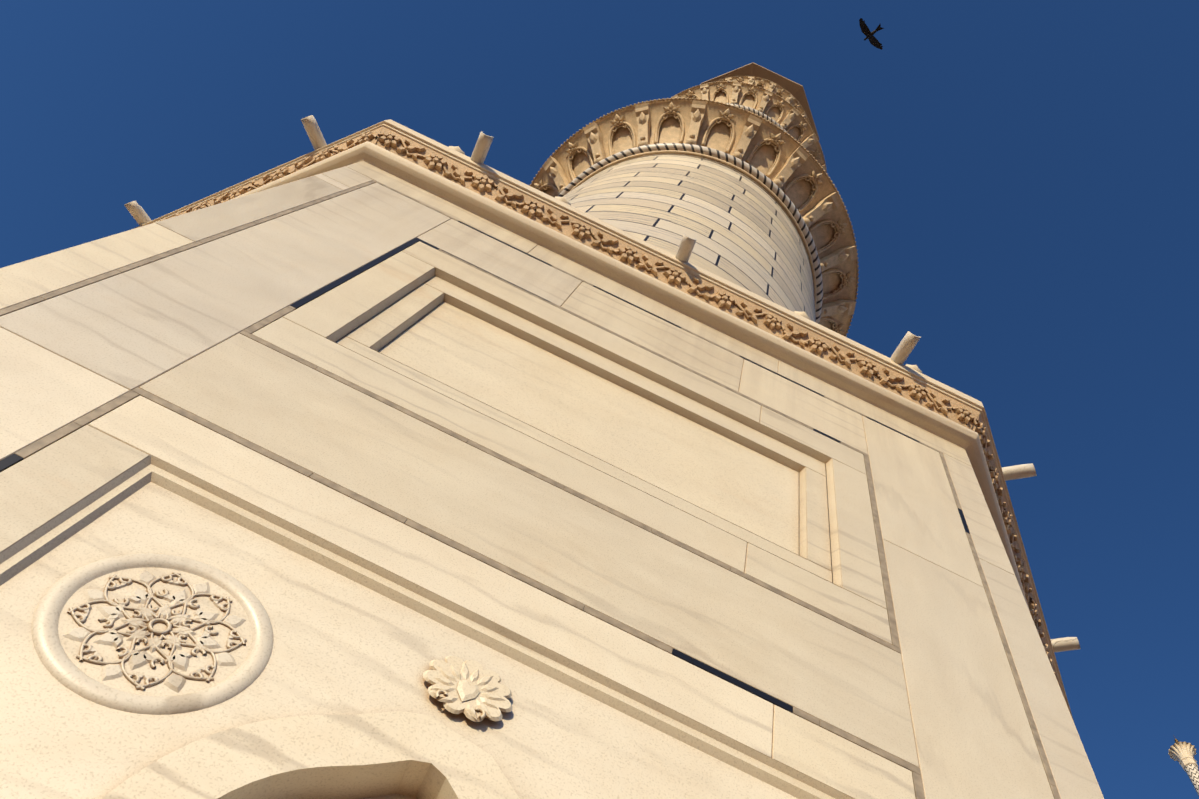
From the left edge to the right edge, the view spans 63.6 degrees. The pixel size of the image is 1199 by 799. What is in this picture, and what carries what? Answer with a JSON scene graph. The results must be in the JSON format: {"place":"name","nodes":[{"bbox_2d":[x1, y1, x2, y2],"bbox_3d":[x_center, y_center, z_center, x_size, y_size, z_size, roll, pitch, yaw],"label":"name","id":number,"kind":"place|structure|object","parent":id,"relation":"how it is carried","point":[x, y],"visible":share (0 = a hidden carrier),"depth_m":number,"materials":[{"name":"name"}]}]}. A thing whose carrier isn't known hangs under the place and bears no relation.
{"place":"outdoors","nodes":[
{"label":"outdoors","id":0,"kind":"place"},
{"bbox_2d":[0,0,1198,798],"label":"sky","id":1,"kind":"structure","parent":0,"point":[1017,181],"materials":[{"name":"blue"}]},
{"bbox_2d":[859,18,883,49],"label":"bird","id":2,"kind":"object","parent":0,"point":[873,40],"visible":1,"depth_m":54.26},
{"label":"ground","id":3,"kind":"structure","parent":0,"visible":0},
{"bbox_2d":[0,161,361,268],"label":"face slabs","id":4,"kind":"structure","parent":3,"relation":"on","point":[162,220],"depth_m":2.97,"materials":[{"name":"stone"}]},
{"bbox_2d":[336,276,832,580],"bbox_3d":[-1.687,3.592,3.112,6.983,5.870,6.983,26,-67,1],"label":"panel molding","id":5,"kind":"object","parent":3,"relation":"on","point":[601,377],"depth_m":3.68,"materials":[{"name":"beige"}]},
{"bbox_2d":[965,450,1103,798],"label":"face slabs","id":6,"kind":"structure","parent":3,"relation":"on","point":[1042,644],"depth_m":2.90,"materials":[{"name":"stone"}]},
{"bbox_3d":[23.197,65.249,21.610,94.400,6.188,94.400,26,-67,1],"label":"plinth wall","id":7,"kind":"object","parent":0,"visible":0},
{"bbox_2d":[0,161,1102,798],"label":"face slabs","id":8,"kind":"structure","parent":7,"relation":"attached to","point":[264,533],"depth_m":2.27,"materials":[{"name":"stone"}]},
{"bbox_2d":[133,119,1073,721],"bbox_3d":[-1.103,2.518,5.937,7.529,0.350,7.529,26,-67,1],"label":"cornice moulding","id":9,"kind":"object","parent":7,"relation":"attached to","point":[679,301],"visible":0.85,"depth_m":4.37,"materials":[{"name":"stone"}]},
{"bbox_2d":[124,115,326,225],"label":"water spouts","id":10,"kind":"object","parent":9,"relation":"attached to","point":[138,213],"visible":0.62,"depth_m":4.71,"materials":[{"name":"stone"}]},
{"bbox_2d":[161,127,381,220],"bbox_3d":[-2.438,-0.807,4.960,3.098,0.126,0.077,-17,-74,17],"label":"carved frieze","id":11,"kind":"object","parent":9,"relation":"on","point":[369,136],"visible":0.44,"depth_m":4.65,"materials":[{"name":"beige stone"}]},
{"bbox_2d":[371,127,979,430],"bbox_3d":[0.352,-0.570,4.474,3.098,0.126,0.077,26,-67,1],"label":"carved frieze","id":12,"kind":"object","parent":9,"relation":"on","point":[872,371],"visible":1,"depth_m":4.47,"materials":[{"name":"beige stone"}]},
{"bbox_2d":[449,146,921,372],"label":"parapet knobs","id":13,"kind":"object","parent":9,"relation":"on","point":[564,200],"visible":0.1,"depth_m":4.68,"materials":[{"name":"stone"}]},
{"bbox_2d":[530,63,858,336],"bbox_3d":[3.364,-5.710,27.559,6.734,47.050,6.736,26,-67,1],"label":"minaret","id":14,"kind":"object","parent":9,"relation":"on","point":[727,171],"visible":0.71,"depth_m":16.82,"materials":[{"name":"marble"},{"name":"stone"}]},
{"bbox_2d":[470,131,920,364],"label":"water spouts","id":15,"kind":"object","parent":9,"relation":"on","point":[904,348],"visible":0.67,"depth_m":4.52,"materials":[{"name":"stone"}]},
{"bbox_2d":[971,412,1061,690],"bbox_3d":[2.291,1.474,4.851,0.077,0.126,3.098,-17,-74,17],"label":"carved frieze","id":16,"kind":"object","parent":9,"relation":"on","point":[981,429],"visible":0.48,"depth_m":4.60,"materials":[{"name":"beige stone"}]},
{"bbox_2d":[1002,463,1080,651],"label":"water spouts","id":17,"kind":"object","parent":9,"relation":"attached to","point":[1026,471],"visible":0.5,"depth_m":4.63,"materials":[{"name":"stone"}]},
{"bbox_2d":[1168,735,1198,795],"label":"tomb pinnacle","id":18,"kind":"object","parent":7,"relation":"on","point":[1183,754],"visible":1,"depth_m":41.39,"materials":[{"name":"stone"}]}
]}

